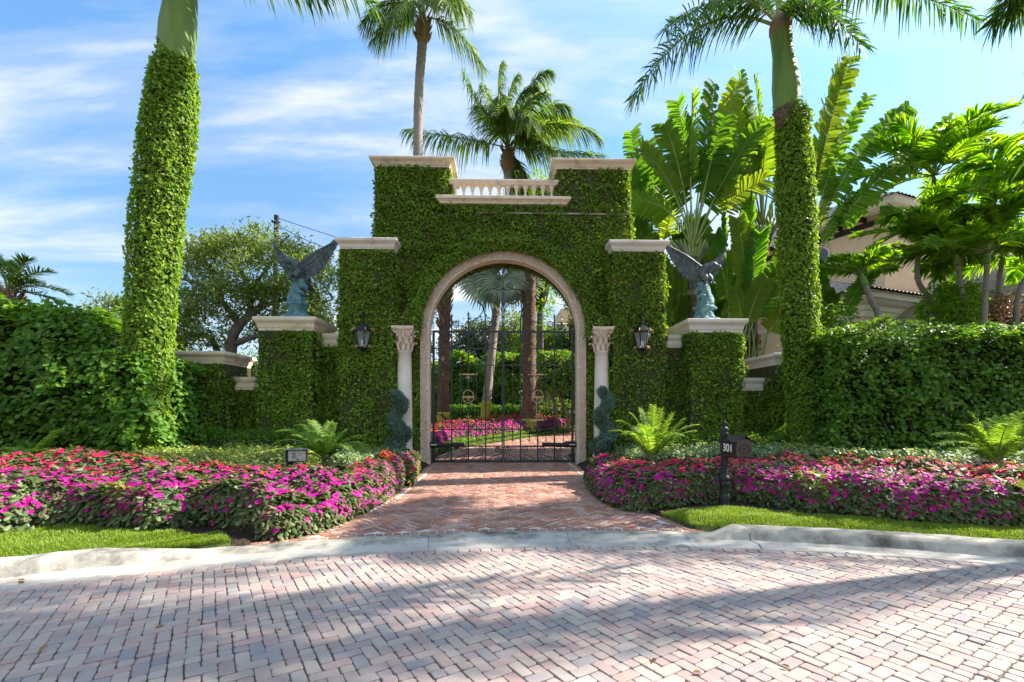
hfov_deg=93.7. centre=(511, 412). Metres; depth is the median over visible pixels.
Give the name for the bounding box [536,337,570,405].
garden palm
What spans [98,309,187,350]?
shrub
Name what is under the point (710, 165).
traveller palm
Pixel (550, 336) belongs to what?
garden palm
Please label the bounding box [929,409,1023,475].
cycad
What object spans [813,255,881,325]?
broad leaf plant
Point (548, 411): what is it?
shrub
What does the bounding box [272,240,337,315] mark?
eagle statue
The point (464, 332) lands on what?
gate leaf
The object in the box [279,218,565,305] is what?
cable
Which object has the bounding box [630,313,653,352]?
wall lantern
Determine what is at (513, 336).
background tree
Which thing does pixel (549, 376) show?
clipped tree hedge
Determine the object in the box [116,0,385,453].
royal palm
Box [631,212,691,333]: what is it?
broad leaf plant
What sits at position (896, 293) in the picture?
house
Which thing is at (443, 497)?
driveway
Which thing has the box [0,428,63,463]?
cycad
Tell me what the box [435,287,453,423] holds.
palm tree
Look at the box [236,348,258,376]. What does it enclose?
shrub
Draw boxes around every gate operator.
[430,441,463,447]
[542,441,576,447]
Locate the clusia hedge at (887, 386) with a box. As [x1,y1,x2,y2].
[776,314,1023,454]
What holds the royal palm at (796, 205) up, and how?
on the ground at (239, 539)
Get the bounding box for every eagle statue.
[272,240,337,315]
[665,244,727,318]
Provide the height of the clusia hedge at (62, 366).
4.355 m
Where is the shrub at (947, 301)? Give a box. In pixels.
[911,273,996,342]
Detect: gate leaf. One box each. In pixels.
[431,282,507,462]
[503,282,574,462]
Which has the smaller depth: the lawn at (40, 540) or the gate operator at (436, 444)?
the lawn at (40, 540)
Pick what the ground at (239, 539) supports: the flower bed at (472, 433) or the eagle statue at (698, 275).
the flower bed at (472, 433)
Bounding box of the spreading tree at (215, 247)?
[75,216,339,352]
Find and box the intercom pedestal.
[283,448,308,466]
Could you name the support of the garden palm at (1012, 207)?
on the ground at (239, 539)
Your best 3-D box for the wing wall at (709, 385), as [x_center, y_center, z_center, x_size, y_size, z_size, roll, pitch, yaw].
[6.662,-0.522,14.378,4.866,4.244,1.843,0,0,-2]
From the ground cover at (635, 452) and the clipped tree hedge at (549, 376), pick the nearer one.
the ground cover at (635, 452)
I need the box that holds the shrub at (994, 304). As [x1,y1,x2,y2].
[943,288,1023,326]
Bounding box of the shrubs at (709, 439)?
[666,426,788,449]
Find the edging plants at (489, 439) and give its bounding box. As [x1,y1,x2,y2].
[431,425,574,454]
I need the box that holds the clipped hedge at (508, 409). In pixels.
[449,403,521,420]
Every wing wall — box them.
[174,316,339,439]
[664,318,787,440]
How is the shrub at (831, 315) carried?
on the ground at (239, 539)
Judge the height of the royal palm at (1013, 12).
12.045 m
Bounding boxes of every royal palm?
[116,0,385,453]
[623,0,989,450]
[973,0,1023,52]
[1011,72,1023,181]
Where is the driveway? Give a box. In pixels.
[250,432,707,544]
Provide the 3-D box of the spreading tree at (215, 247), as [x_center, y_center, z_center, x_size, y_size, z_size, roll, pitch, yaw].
[-12.331,-3.673,19.841,12.458,8.989,5.206,0,0,-2]
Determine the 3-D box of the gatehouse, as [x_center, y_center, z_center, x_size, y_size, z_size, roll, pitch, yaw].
[-0.257,-2.864,14.517,9.546,9.029,2.442,0,0,-2]
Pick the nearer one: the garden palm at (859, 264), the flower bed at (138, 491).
the flower bed at (138, 491)
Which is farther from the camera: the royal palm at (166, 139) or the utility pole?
the utility pole
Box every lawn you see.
[0,521,231,556]
[661,505,1023,539]
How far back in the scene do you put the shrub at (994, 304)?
18.32 m
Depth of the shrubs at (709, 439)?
13.01 m
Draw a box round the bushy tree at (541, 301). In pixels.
[495,168,558,410]
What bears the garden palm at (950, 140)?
on the ground at (239, 539)
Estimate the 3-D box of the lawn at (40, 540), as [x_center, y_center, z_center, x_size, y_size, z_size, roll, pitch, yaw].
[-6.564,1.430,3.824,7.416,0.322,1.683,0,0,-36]
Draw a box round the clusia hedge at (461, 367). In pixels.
[431,349,522,419]
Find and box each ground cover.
[0,439,321,468]
[317,440,406,470]
[612,438,1023,468]
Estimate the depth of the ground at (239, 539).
6.68 m
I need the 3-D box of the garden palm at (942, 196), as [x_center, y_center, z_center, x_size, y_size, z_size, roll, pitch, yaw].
[15.712,-3.725,18.380,4.257,9.272,4.328,0,0,-2]
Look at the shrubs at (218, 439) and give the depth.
12.59 m
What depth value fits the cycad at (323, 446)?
10.04 m
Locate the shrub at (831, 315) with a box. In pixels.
[745,301,869,377]
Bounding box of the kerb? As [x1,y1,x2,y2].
[0,524,1023,589]
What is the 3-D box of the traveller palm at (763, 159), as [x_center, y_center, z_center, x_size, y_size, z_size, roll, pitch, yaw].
[9.432,-6.081,18.712,4.587,14.453,2.402,0,0,-2]
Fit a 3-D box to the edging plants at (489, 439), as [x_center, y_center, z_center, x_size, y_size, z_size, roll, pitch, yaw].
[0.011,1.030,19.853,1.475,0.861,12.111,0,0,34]
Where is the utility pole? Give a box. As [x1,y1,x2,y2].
[271,215,280,315]
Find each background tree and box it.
[431,314,512,361]
[476,306,522,358]
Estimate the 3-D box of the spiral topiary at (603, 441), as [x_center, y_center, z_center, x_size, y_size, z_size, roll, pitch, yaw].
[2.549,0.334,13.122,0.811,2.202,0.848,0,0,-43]
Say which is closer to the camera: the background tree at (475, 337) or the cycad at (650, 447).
the cycad at (650, 447)
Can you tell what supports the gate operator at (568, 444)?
attached to the gate leaf at (537, 397)
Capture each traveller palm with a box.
[622,123,694,255]
[630,76,774,317]
[712,66,777,357]
[772,51,954,253]
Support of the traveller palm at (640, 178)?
on the ground at (239, 539)
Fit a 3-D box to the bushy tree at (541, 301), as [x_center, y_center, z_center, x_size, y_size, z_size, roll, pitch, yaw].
[1.120,-6.292,26.070,5.044,13.732,2.670,0,0,-2]
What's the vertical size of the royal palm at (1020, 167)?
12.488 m
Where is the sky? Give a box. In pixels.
[0,0,1023,362]
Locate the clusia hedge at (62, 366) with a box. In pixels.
[0,294,210,454]
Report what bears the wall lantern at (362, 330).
attached to the gatehouse
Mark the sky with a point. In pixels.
(292, 116)
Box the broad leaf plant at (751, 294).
[706,189,782,377]
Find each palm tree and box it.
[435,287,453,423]
[456,268,544,418]
[521,271,536,432]
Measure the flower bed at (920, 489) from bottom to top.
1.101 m
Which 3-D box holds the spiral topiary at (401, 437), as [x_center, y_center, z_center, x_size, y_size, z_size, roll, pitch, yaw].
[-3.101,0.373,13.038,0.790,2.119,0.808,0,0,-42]
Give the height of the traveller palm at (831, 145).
15.923 m
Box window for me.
[819,246,830,278]
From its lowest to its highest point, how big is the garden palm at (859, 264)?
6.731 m
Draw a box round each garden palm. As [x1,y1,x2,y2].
[510,324,569,404]
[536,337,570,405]
[818,240,902,331]
[848,96,1023,285]
[848,180,979,323]
[874,179,1023,324]
[891,178,1023,338]
[920,131,1023,315]
[947,215,1023,325]
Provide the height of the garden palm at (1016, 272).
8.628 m
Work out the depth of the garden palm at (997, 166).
18.92 m
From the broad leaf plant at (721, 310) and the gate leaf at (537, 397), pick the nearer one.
the gate leaf at (537, 397)
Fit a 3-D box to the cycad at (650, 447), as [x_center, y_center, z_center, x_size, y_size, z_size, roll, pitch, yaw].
[3.019,0.596,10.303,1.808,1.577,1.450,0,0,28]
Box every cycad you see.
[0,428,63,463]
[270,419,371,465]
[609,404,699,463]
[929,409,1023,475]
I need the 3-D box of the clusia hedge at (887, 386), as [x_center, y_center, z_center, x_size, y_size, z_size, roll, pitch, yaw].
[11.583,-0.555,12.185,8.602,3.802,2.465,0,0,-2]
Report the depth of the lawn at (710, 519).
6.09 m
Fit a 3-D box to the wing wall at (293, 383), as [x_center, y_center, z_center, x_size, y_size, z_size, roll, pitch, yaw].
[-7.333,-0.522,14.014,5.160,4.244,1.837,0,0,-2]
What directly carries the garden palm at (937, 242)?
on the ground at (239, 539)
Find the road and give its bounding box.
[0,546,1023,681]
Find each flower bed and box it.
[0,444,422,541]
[431,412,574,442]
[582,448,1023,526]
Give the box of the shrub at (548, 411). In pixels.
[536,396,574,425]
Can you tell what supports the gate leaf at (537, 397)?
attached to the gatehouse
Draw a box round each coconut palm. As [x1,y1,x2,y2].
[0,251,74,315]
[356,0,489,155]
[399,60,608,195]
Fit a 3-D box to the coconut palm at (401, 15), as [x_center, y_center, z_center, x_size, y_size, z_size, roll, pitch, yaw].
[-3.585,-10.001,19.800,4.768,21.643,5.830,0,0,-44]
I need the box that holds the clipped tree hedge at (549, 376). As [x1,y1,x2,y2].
[535,349,574,431]
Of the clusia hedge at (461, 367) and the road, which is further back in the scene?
the clusia hedge at (461, 367)
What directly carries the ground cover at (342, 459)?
on the ground at (239, 539)
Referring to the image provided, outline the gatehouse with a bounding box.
[334,155,671,464]
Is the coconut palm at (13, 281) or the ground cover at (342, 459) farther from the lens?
the coconut palm at (13, 281)
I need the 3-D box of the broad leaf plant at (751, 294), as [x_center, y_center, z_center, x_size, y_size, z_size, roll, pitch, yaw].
[8.549,-3.374,16.556,3.486,9.086,2.022,0,0,13]
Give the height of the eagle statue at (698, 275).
2.437 m
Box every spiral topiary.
[383,387,412,451]
[588,385,619,455]
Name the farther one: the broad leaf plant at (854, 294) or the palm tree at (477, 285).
the palm tree at (477, 285)
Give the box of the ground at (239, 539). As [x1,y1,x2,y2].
[60,420,940,548]
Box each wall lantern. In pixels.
[350,312,374,352]
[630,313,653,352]
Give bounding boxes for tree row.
[549,304,764,406]
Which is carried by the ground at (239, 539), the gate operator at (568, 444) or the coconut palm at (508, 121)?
the coconut palm at (508, 121)
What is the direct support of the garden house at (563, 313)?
on the ground at (239, 539)
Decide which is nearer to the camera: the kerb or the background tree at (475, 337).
the kerb
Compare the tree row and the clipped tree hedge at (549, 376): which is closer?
the clipped tree hedge at (549, 376)
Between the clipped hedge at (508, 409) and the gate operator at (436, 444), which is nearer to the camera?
the gate operator at (436, 444)
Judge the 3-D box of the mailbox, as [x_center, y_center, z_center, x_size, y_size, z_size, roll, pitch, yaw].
[3.158,0.738,6.800,0.318,1.267,0.472,0,0,-8]
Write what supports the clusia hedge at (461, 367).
on the ground at (239, 539)
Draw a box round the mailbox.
[717,420,755,507]
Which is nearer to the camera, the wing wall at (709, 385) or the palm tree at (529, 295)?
the wing wall at (709, 385)
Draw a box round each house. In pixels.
[536,309,571,412]
[733,191,1023,376]
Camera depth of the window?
28.17 m
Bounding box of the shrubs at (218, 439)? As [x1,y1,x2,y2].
[181,426,349,457]
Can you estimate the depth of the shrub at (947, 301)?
17.61 m
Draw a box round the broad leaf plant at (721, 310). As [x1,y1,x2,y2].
[665,211,735,318]
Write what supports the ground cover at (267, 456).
on the ground at (239, 539)

